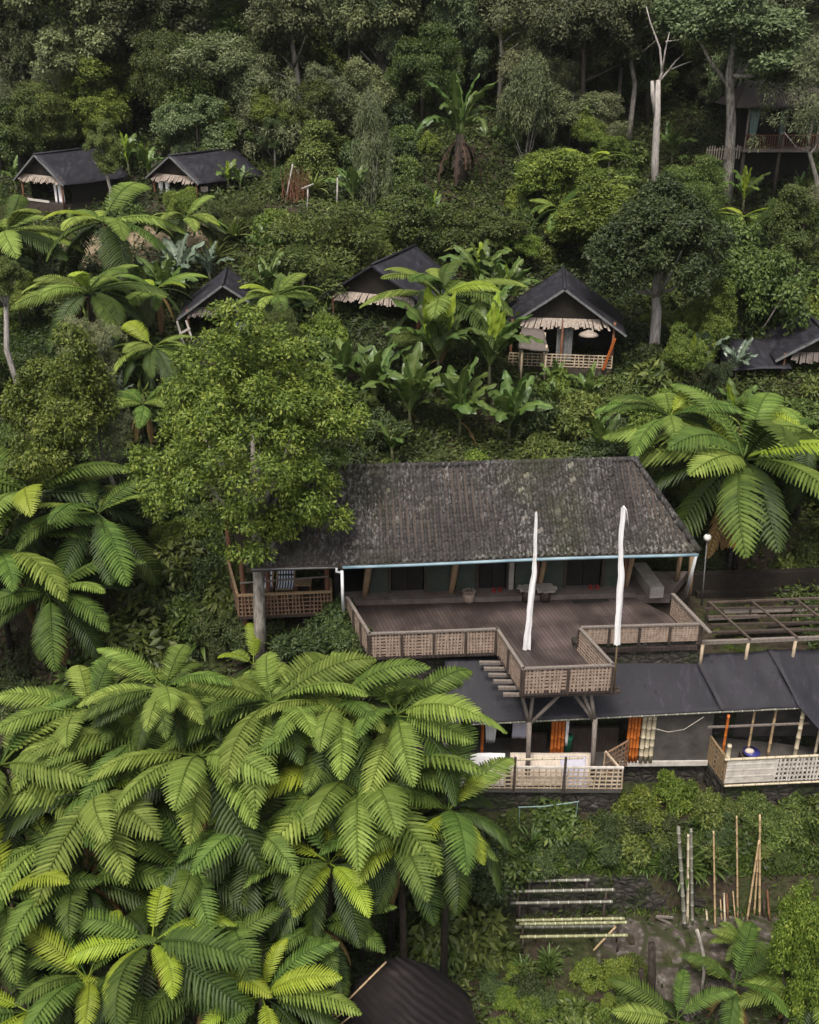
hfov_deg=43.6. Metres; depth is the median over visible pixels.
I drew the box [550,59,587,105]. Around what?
understory tree
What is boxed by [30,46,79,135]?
understory tree
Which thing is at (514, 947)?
weed tuft
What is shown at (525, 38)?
midstorey tree
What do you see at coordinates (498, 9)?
forest tree
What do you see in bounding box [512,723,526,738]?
towel
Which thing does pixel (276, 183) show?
shrub
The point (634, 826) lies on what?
evergreen shrub
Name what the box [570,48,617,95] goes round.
understory tree
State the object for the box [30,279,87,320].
evergreen shrub
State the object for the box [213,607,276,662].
evergreen shrub
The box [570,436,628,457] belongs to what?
shrub
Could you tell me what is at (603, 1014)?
bush
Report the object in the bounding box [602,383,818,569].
tree fern
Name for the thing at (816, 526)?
leafy plant
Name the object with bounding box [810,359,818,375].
leafy plant
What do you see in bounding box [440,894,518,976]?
leafy plant
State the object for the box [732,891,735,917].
bamboo pole
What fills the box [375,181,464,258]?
broadleaf tree
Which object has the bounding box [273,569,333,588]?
leafy plant
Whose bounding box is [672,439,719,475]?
shrub
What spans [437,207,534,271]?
broadleaf tree
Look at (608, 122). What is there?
understory tree
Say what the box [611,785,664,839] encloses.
shrub
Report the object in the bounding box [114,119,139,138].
bush
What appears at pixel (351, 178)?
broadleaf plant
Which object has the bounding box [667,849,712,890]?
tufted plant
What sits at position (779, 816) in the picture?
shrub
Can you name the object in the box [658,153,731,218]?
broadleaf tree
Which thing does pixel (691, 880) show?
bamboo pole
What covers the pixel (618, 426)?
shrub
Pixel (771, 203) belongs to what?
sapling
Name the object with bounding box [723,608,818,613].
bed board
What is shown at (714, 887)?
bamboo pole
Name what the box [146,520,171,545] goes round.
bush
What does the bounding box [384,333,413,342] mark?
shrub
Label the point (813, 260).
shrub
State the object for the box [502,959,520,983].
bush
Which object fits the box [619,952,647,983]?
shrub
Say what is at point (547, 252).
leafy plant
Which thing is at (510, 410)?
banana plant
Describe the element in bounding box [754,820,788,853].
leafy plant
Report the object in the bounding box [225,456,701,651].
tiled house
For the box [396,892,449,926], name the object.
evergreen shrub
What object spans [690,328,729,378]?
broadleaf plant
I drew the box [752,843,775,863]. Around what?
leafy plant
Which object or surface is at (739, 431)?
shrub
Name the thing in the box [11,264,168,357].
tree fern
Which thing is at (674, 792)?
shrub
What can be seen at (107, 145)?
broadleaf tree
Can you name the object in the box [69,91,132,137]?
understory tree
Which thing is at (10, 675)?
evergreen shrub
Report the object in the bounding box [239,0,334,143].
forest tree
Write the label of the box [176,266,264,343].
tent hut
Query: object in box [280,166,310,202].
bare bush
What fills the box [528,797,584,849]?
leafy plant
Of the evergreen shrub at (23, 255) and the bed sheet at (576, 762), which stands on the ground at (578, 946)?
the evergreen shrub at (23, 255)
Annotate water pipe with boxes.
[518,801,578,820]
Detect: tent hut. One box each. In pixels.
[13,146,129,213]
[145,147,262,196]
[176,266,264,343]
[319,244,457,329]
[505,266,626,376]
[719,313,818,377]
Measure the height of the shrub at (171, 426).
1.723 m
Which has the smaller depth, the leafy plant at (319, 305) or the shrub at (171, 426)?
the shrub at (171, 426)
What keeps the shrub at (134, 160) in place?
on the ground at (578, 946)
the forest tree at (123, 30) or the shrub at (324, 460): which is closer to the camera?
the shrub at (324, 460)
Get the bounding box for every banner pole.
[522,511,537,650]
[613,506,628,689]
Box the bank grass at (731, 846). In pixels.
[505,822,818,923]
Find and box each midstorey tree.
[0,0,47,80]
[34,0,106,47]
[127,10,211,152]
[189,0,246,34]
[326,0,369,64]
[414,3,429,72]
[424,0,492,86]
[510,5,551,69]
[543,0,578,92]
[586,1,653,113]
[701,0,776,87]
[706,0,773,101]
[795,1,818,43]
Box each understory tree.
[0,0,35,68]
[0,39,24,90]
[0,66,28,169]
[0,79,55,160]
[1,3,41,77]
[14,19,70,82]
[18,80,83,150]
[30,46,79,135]
[57,55,137,128]
[66,25,112,59]
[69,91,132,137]
[93,49,151,116]
[95,16,184,106]
[147,93,234,153]
[152,38,239,154]
[167,2,238,39]
[188,107,255,155]
[189,98,234,148]
[191,0,274,67]
[212,70,237,115]
[213,54,279,155]
[222,3,268,51]
[265,76,298,150]
[273,1,347,83]
[295,61,370,154]
[322,18,371,52]
[332,55,396,135]
[370,10,435,99]
[382,19,466,121]
[443,0,535,97]
[462,35,504,84]
[494,38,569,104]
[516,0,555,52]
[524,82,576,148]
[534,82,610,149]
[549,29,615,100]
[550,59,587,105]
[555,41,581,77]
[566,91,633,164]
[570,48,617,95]
[603,29,679,104]
[653,33,687,84]
[661,30,713,95]
[676,50,708,100]
[683,52,715,108]
[712,49,747,105]
[721,47,780,95]
[747,43,789,80]
[800,5,818,46]
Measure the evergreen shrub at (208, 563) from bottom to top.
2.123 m
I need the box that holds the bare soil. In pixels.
[42,206,210,274]
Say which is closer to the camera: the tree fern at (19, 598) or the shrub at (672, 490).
the tree fern at (19, 598)
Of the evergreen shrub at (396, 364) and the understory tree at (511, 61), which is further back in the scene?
the understory tree at (511, 61)
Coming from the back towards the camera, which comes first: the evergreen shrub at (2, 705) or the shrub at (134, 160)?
the shrub at (134, 160)
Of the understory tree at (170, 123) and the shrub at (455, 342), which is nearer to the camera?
the shrub at (455, 342)
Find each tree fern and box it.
[0,194,83,260]
[0,444,144,584]
[0,490,100,651]
[0,556,146,682]
[0,647,194,794]
[0,689,110,944]
[0,727,211,912]
[0,776,107,971]
[0,823,102,1009]
[0,909,158,1023]
[0,941,103,1023]
[2,476,175,612]
[2,787,177,977]
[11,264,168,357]
[28,702,208,859]
[41,182,184,282]
[62,873,256,1023]
[77,644,232,918]
[87,688,285,914]
[104,320,198,392]
[107,380,180,444]
[113,272,207,334]
[121,786,293,1023]
[128,900,284,1023]
[147,662,288,790]
[153,195,229,247]
[157,823,310,1023]
[159,771,344,1000]
[164,649,376,948]
[173,937,361,1023]
[217,622,270,694]
[235,675,394,938]
[238,658,430,951]
[239,273,322,325]
[243,784,387,1010]
[258,873,396,1010]
[262,716,486,964]
[300,651,507,950]
[318,788,498,957]
[359,260,527,370]
[367,719,514,975]
[444,242,511,277]
[529,185,590,247]
[559,148,630,187]
[578,169,634,188]
[594,390,744,498]
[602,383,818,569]
[604,969,736,1023]
[678,921,788,1023]
[707,207,780,238]
[709,917,769,970]
[736,957,818,1023]
[749,407,818,520]
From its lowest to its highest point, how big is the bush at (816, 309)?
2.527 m
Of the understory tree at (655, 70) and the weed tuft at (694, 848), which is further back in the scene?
the understory tree at (655, 70)
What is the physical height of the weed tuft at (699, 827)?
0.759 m
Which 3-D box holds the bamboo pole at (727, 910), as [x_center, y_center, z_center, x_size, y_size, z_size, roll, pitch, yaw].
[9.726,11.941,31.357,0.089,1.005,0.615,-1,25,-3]
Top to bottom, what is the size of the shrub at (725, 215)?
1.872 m
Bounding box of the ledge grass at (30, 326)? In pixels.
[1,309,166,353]
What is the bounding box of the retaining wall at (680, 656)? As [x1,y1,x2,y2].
[376,637,816,760]
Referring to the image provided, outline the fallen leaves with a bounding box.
[472,650,780,717]
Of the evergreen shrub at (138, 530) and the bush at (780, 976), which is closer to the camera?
the bush at (780, 976)
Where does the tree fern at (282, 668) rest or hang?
on the ground at (578, 946)
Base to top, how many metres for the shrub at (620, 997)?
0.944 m
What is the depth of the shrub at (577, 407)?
42.00 m
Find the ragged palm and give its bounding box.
[416,70,497,186]
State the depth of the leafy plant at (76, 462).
39.40 m
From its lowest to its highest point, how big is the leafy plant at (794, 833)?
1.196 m
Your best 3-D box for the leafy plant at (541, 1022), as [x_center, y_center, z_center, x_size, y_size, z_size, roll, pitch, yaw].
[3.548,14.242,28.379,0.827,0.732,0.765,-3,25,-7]
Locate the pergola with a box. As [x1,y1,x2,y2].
[698,597,818,664]
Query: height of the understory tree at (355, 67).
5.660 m
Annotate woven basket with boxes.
[462,587,475,603]
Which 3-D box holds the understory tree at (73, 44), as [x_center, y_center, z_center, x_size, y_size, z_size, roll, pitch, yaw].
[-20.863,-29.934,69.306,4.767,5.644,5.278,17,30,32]
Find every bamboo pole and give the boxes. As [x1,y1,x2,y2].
[677,825,686,929]
[686,834,689,925]
[690,828,693,925]
[713,831,715,927]
[723,893,725,921]
[726,894,728,918]
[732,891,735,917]
[736,816,738,917]
[746,840,759,921]
[753,838,758,914]
[758,814,760,916]
[763,897,764,917]
[766,889,770,920]
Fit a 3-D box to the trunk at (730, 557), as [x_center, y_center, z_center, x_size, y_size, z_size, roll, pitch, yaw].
[11.781,1.564,37.803,0.540,1.826,0.532,0,25,0]
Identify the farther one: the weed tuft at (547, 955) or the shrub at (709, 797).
the shrub at (709, 797)
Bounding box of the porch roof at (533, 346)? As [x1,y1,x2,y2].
[518,327,548,381]
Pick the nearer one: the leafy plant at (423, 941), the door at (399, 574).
the leafy plant at (423, 941)
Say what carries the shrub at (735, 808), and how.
on the ground at (578, 946)
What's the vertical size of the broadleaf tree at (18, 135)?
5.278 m
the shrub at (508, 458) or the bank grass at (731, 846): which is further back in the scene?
the shrub at (508, 458)
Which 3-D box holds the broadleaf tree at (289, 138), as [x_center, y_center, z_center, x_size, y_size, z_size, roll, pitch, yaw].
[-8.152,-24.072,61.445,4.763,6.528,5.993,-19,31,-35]
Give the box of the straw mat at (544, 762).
[510,753,592,785]
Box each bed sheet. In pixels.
[470,753,504,785]
[560,756,586,786]
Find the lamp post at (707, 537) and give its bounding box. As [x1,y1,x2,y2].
[701,533,710,605]
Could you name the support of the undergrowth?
on the ground at (578, 946)
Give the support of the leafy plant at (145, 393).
on the ground at (578, 946)
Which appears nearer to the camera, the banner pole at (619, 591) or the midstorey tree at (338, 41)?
the banner pole at (619, 591)
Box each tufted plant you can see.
[178,616,223,660]
[200,237,235,261]
[217,217,252,240]
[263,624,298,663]
[297,168,332,193]
[324,626,357,654]
[641,844,686,883]
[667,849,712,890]
[693,839,730,883]
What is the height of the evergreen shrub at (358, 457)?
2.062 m
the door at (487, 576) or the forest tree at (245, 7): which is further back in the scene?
the forest tree at (245, 7)
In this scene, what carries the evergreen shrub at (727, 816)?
on the ground at (578, 946)
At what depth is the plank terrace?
32.18 m
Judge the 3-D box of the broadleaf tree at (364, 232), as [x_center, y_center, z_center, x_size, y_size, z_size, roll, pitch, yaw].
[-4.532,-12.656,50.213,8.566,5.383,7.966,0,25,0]
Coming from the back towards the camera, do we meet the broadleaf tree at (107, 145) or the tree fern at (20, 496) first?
the broadleaf tree at (107, 145)
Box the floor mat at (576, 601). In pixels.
[572,598,608,603]
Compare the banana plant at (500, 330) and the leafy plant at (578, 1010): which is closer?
the leafy plant at (578, 1010)
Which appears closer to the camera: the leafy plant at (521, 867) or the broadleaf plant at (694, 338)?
the leafy plant at (521, 867)
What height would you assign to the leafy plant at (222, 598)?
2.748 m
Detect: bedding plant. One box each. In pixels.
[725,614,738,622]
[725,644,733,649]
[733,634,744,638]
[734,646,743,652]
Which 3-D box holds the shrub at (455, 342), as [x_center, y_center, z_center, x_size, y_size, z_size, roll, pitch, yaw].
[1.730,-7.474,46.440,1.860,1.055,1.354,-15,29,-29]
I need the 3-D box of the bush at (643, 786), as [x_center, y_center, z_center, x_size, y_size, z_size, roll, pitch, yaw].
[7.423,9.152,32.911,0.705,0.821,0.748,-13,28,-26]
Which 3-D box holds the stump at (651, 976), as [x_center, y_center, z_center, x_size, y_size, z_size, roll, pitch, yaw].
[6.688,12.939,28.322,0.420,2.740,0.284,0,25,0]
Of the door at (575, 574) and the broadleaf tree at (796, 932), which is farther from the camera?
the door at (575, 574)
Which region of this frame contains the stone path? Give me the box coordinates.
[592,915,818,1023]
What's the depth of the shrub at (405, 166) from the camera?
58.25 m
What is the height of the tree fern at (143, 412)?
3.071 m
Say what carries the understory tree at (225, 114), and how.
on the ground at (578, 946)
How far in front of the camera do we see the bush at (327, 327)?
45.60 m
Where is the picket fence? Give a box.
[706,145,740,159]
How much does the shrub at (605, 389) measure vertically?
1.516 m
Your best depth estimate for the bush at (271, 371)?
43.73 m
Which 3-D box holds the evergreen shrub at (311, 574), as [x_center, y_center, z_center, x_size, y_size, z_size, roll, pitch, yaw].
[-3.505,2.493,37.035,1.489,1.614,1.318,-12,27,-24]
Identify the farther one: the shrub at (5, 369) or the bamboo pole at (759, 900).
the shrub at (5, 369)
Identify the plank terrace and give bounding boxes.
[345,593,711,782]
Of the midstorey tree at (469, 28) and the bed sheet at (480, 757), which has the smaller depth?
the bed sheet at (480, 757)
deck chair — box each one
[264,571,275,597]
[275,570,294,597]
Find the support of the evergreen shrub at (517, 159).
on the ground at (578, 946)
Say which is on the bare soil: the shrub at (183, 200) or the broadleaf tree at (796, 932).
the shrub at (183, 200)
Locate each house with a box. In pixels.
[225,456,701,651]
[438,649,818,811]
[714,80,818,199]
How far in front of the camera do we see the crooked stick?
28.68 m
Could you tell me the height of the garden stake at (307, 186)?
1.820 m
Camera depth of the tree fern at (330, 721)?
25.85 m
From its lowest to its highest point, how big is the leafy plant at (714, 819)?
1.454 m
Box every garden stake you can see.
[285,164,292,201]
[301,183,313,210]
[336,178,337,204]
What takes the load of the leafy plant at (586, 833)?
on the ground at (578, 946)
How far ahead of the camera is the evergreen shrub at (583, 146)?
63.87 m
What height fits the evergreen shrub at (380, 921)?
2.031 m
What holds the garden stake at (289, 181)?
on the ground at (578, 946)
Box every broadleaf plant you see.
[0,155,18,193]
[1,227,27,258]
[28,223,47,267]
[93,330,118,368]
[110,339,158,386]
[115,370,133,397]
[135,253,197,307]
[149,233,205,292]
[153,556,188,597]
[192,241,234,280]
[215,159,241,191]
[230,165,255,191]
[236,249,285,293]
[243,223,282,246]
[246,222,290,264]
[268,288,312,313]
[322,165,374,202]
[373,419,412,461]
[421,183,452,208]
[540,359,564,375]
[564,361,603,392]
[582,413,626,446]
[584,407,614,433]
[660,120,697,164]
[665,319,695,340]
[680,330,711,360]
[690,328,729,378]
[716,378,757,420]
[721,337,757,382]
[781,170,814,201]
[797,271,818,297]
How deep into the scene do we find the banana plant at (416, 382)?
41.47 m
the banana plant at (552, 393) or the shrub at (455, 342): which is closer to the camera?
the banana plant at (552, 393)
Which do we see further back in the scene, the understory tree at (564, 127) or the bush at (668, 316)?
the understory tree at (564, 127)
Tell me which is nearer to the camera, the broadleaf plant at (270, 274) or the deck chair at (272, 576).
the deck chair at (272, 576)
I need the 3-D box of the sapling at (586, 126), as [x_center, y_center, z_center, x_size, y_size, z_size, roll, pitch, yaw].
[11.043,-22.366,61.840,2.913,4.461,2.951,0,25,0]
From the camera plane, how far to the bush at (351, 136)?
63.70 m
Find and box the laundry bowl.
[743,746,759,756]
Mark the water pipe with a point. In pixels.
(547, 805)
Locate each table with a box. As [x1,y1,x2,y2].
[295,579,311,596]
[517,584,529,602]
[535,583,556,602]
[738,751,759,757]
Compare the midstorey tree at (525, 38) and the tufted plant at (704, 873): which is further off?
the midstorey tree at (525, 38)
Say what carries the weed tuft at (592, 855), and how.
on the ground at (578, 946)
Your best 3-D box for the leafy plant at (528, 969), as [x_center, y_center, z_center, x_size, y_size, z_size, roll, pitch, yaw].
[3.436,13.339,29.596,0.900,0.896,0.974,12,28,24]
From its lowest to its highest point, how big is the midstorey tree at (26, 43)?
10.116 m
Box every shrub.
[0,250,29,257]
[0,314,3,350]
[0,350,26,366]
[0,354,22,394]
[0,421,18,445]
[0,437,13,455]
[0,664,31,690]
[0,676,52,724]
[0,689,7,732]
[3,425,33,454]
[19,485,93,540]
[20,347,56,369]
[25,348,63,397]
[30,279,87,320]
[62,682,89,715]
[64,270,94,293]
[64,541,131,587]
[69,449,81,464]
[77,432,132,462]
[77,454,135,507]
[92,518,150,573]
[97,200,151,232]
[105,347,127,367]
[106,192,137,206]
[115,137,145,170]
[116,566,143,584]
[129,473,199,531]
[133,601,169,622]
[140,619,167,639]
[143,342,184,361]
[152,596,175,624]
[156,409,193,442]
[157,370,173,388]
[160,654,197,681]
[165,217,179,231]
[168,549,237,601]
[168,646,201,668]
[176,363,225,403]
[177,345,202,366]
[181,502,214,523]
[183,609,224,646]
[184,594,203,613]
[193,518,236,562]
[203,630,231,658]
[207,203,235,232]
[208,465,267,520]
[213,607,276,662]
[224,436,278,467]
[233,564,252,581]
[233,615,284,639]
[234,390,281,415]
[236,412,280,451]
[242,133,286,157]
[250,207,295,249]
[268,617,345,681]
[270,165,294,178]
[270,168,295,198]
[273,212,317,243]
[273,571,307,582]
[279,441,315,462]
[289,332,334,370]
[295,445,344,464]
[306,569,330,581]
[312,425,361,457]
[314,593,361,649]
[320,583,334,600]
[322,237,360,268]
[328,620,372,655]
[332,331,387,380]
[334,896,398,942]
[335,450,369,464]
[339,137,386,179]
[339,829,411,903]
[355,202,388,216]
[355,213,381,225]
[358,367,400,402]
[358,404,413,449]
[377,151,422,198]
[378,457,393,462]
[380,134,422,161]
[381,98,414,134]
[382,340,428,380]
[383,178,435,197]
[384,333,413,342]
[388,124,421,143]
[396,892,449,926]
[410,445,482,462]
[414,455,440,461]
[441,827,516,910]
[444,339,463,356]
[446,299,473,331]
[463,896,475,918]
[478,968,507,1003]
[488,207,537,238]
[488,456,513,460]
[493,120,526,145]
[505,806,526,825]
[507,972,545,999]
[509,196,541,232]
[510,153,530,176]
[510,397,569,440]
[512,434,563,459]
[518,820,535,842]
[521,437,581,458]
[522,392,545,403]
[524,430,551,445]
[527,847,561,882]
[529,985,558,1017]
[531,367,577,401]
[535,831,565,853]
[543,189,564,204]
[544,144,567,153]
[548,388,573,403]
[548,389,605,443]
[564,840,591,869]
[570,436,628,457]
[578,141,597,156]
[585,808,621,843]
[591,373,642,414]
[593,840,625,866]
[601,381,628,413]
[604,416,628,428]
[605,424,649,469]
[610,139,650,174]
[610,166,638,192]
[610,1005,639,1023]
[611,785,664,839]
[613,980,643,1005]
[614,809,631,820]
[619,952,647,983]
[624,341,664,370]
[626,815,659,848]
[630,803,651,821]
[640,324,669,344]
[646,461,681,479]
[649,466,680,501]
[652,768,699,819]
[658,846,689,879]
[659,810,685,831]
[670,828,699,850]
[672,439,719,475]
[675,371,696,387]
[677,790,694,815]
[689,786,724,818]
[693,399,751,448]
[704,823,734,846]
[706,797,731,823]
[709,209,738,226]
[712,327,741,363]
[722,796,745,824]
[736,789,775,838]
[746,222,766,236]
[751,804,795,833]
[755,986,791,1020]
[763,532,789,545]
[764,559,780,568]
[766,207,818,244]
[773,850,795,873]
[775,534,818,567]
[777,395,818,422]
[778,966,793,978]
[791,246,818,274]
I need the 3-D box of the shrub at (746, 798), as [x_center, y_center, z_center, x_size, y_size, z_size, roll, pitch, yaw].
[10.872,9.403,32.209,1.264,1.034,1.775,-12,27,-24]
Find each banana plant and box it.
[118,130,138,181]
[130,140,163,184]
[304,338,371,379]
[330,341,411,398]
[360,341,459,432]
[385,287,486,397]
[420,356,496,445]
[438,239,509,298]
[445,291,544,405]
[453,295,508,363]
[456,271,516,310]
[471,369,552,446]
[477,256,539,302]
[506,311,536,354]
[532,378,576,401]
[720,165,770,215]
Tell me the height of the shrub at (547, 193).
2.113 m
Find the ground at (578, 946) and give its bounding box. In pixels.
[0,2,818,1023]
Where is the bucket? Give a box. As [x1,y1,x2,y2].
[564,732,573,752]
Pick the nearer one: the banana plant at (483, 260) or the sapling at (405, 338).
the sapling at (405, 338)
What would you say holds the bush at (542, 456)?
on the ground at (578, 946)
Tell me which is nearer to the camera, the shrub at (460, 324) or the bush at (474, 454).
the bush at (474, 454)
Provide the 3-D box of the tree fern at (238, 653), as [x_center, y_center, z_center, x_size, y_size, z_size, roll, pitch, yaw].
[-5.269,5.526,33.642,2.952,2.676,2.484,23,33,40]
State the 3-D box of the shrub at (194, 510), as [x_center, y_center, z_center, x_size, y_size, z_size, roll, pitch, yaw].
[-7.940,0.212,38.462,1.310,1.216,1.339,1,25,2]
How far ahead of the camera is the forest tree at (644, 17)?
64.73 m
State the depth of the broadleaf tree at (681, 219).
44.19 m
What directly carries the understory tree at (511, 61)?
on the ground at (578, 946)
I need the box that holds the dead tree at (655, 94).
[646,6,691,180]
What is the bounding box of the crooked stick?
[695,928,704,993]
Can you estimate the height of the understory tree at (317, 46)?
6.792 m
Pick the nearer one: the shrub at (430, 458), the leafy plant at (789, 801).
the leafy plant at (789, 801)
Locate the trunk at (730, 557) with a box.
[726,530,736,569]
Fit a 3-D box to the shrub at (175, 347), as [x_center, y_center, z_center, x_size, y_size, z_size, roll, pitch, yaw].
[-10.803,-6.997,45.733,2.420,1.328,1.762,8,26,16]
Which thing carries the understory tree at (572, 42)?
on the ground at (578, 946)
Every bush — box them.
[0,308,20,333]
[2,241,48,259]
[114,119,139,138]
[126,264,149,291]
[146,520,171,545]
[158,516,207,554]
[162,440,213,475]
[211,447,260,490]
[248,360,273,384]
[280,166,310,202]
[299,314,348,345]
[307,313,341,327]
[330,105,363,128]
[344,125,366,140]
[358,169,378,190]
[416,131,442,154]
[451,448,489,460]
[487,1015,515,1023]
[492,985,519,1011]
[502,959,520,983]
[504,184,545,211]
[510,454,549,459]
[512,995,558,1023]
[557,989,573,1008]
[568,957,608,995]
[592,1002,613,1023]
[596,956,633,989]
[600,992,618,1008]
[620,387,698,425]
[624,412,660,450]
[634,305,678,330]
[640,784,651,794]
[677,472,722,514]
[755,956,786,984]
[772,468,793,493]
[804,293,814,305]
[806,292,818,319]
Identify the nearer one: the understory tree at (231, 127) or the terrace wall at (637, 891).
the terrace wall at (637, 891)
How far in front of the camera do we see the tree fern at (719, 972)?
28.53 m
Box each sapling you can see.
[0,184,7,205]
[0,203,32,257]
[0,271,40,329]
[0,352,5,388]
[7,256,32,285]
[57,313,128,369]
[248,84,304,164]
[253,301,302,384]
[257,116,290,166]
[282,237,320,290]
[294,77,343,129]
[392,325,436,364]
[569,103,612,154]
[588,132,629,183]
[662,321,715,383]
[698,361,734,398]
[754,191,799,252]
[804,183,818,239]
[806,149,818,187]
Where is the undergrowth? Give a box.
[0,33,818,1023]
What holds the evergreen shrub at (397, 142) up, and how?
on the ground at (578, 946)
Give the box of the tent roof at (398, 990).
[323,957,475,1023]
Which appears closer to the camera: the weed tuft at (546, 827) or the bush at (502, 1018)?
the bush at (502, 1018)
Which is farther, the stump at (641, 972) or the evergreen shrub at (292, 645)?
the evergreen shrub at (292, 645)
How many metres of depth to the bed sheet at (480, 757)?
31.97 m
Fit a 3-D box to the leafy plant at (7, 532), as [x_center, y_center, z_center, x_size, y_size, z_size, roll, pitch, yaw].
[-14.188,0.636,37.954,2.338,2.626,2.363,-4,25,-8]
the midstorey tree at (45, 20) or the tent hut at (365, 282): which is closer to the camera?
the tent hut at (365, 282)
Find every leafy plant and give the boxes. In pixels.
[2,499,52,546]
[19,446,79,500]
[52,644,127,689]
[66,616,151,682]
[76,593,179,668]
[82,283,136,330]
[109,366,146,397]
[109,378,169,455]
[113,643,189,721]
[127,532,205,600]
[158,593,202,648]
[199,562,248,621]
[206,557,250,600]
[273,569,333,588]
[277,235,321,285]
[287,283,330,324]
[309,373,390,454]
[310,597,333,624]
[395,896,475,986]
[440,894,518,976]
[492,835,541,895]
[516,958,542,979]
[525,1016,549,1023]
[528,240,559,269]
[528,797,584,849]
[546,995,597,1023]
[570,820,601,850]
[614,832,651,875]
[615,814,634,839]
[622,351,692,397]
[635,281,684,311]
[648,827,674,852]
[688,804,724,832]
[700,840,730,872]
[718,392,741,400]
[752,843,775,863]
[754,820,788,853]
[770,553,803,587]
[777,791,814,825]
[779,815,809,855]
[797,372,818,401]
[798,809,818,840]
[801,262,818,303]
[802,791,818,823]
[805,462,818,519]
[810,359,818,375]
[812,519,818,547]
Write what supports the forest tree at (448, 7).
on the ground at (578, 946)
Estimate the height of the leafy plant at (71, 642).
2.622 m
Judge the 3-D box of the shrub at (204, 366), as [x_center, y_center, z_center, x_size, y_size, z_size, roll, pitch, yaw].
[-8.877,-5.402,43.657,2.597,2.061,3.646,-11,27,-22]
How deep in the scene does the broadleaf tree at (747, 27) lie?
56.06 m
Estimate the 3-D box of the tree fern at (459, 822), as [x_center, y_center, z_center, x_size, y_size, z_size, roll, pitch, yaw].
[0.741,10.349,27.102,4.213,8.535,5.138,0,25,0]
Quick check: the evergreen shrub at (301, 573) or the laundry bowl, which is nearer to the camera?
the laundry bowl
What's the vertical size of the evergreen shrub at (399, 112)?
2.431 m
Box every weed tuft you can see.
[501,937,516,960]
[502,932,524,963]
[509,953,534,979]
[517,824,548,853]
[528,951,567,988]
[534,944,561,966]
[536,942,566,976]
[538,849,568,886]
[539,821,556,837]
[576,834,604,867]
[588,844,627,882]
[594,809,623,841]
[636,858,657,879]
[668,832,706,866]
[683,813,714,839]
[790,795,816,818]
[801,813,818,851]
[805,845,818,863]
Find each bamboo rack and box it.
[510,878,614,924]
[515,917,627,953]
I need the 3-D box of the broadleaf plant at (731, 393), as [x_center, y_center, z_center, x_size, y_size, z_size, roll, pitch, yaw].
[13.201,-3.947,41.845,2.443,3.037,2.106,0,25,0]
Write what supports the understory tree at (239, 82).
on the ground at (578, 946)
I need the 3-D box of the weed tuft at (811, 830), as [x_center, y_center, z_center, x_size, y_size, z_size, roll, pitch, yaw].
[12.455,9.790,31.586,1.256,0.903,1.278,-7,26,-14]
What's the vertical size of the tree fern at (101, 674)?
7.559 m
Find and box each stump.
[638,967,644,993]
[644,941,655,1009]
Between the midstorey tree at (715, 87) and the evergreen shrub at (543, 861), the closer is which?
the evergreen shrub at (543, 861)
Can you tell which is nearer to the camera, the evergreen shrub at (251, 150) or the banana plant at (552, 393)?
the banana plant at (552, 393)
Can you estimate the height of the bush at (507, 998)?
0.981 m
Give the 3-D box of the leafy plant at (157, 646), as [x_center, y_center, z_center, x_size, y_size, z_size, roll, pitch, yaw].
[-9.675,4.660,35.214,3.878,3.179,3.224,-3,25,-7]
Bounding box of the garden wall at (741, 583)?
[690,568,818,598]
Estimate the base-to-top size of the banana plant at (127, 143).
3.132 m
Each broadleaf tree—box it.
[0,2,75,91]
[0,86,45,170]
[0,255,29,400]
[0,319,121,555]
[63,366,138,519]
[82,118,125,208]
[121,297,374,665]
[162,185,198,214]
[201,191,265,248]
[230,51,304,164]
[237,195,402,302]
[285,118,350,185]
[325,262,357,313]
[333,0,427,77]
[349,85,395,204]
[355,210,398,265]
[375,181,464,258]
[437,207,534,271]
[495,51,557,156]
[500,233,542,268]
[513,147,597,213]
[538,166,637,269]
[576,0,669,140]
[581,170,737,343]
[647,0,813,203]
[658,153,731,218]
[674,277,738,366]
[704,216,815,338]
[745,34,818,191]
[765,182,818,276]
[765,878,818,1023]
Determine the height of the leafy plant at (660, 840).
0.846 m
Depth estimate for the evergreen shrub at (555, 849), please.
31.40 m
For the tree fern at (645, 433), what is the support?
on the ground at (578, 946)
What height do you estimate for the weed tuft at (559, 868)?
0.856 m
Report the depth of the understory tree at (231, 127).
61.11 m
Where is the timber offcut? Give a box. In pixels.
[655,915,673,923]
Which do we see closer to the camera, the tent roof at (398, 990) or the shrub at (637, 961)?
the tent roof at (398, 990)
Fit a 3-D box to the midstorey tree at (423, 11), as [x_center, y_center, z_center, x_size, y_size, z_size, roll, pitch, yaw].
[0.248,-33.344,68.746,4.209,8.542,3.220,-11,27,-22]
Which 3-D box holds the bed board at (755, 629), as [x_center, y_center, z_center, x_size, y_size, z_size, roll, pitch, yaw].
[11.652,3.985,34.235,2.878,0.050,0.200,-2,25,-4]
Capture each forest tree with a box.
[3,0,139,145]
[97,0,210,96]
[139,0,208,36]
[161,29,263,100]
[210,0,261,58]
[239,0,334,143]
[321,0,378,78]
[346,0,405,69]
[415,0,482,106]
[450,0,561,118]
[511,0,636,147]
[625,0,697,127]
[773,0,818,28]
[799,41,818,152]
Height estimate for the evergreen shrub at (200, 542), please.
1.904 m
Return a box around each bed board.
[707,614,758,620]
[716,627,800,634]
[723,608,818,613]
[768,620,818,626]
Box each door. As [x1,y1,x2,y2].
[392,566,422,590]
[479,563,504,587]
[566,559,600,585]
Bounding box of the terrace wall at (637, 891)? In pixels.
[469,872,729,916]
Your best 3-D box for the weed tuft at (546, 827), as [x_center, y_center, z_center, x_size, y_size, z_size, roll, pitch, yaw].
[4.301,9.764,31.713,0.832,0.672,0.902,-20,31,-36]
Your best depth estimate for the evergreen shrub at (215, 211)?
53.98 m

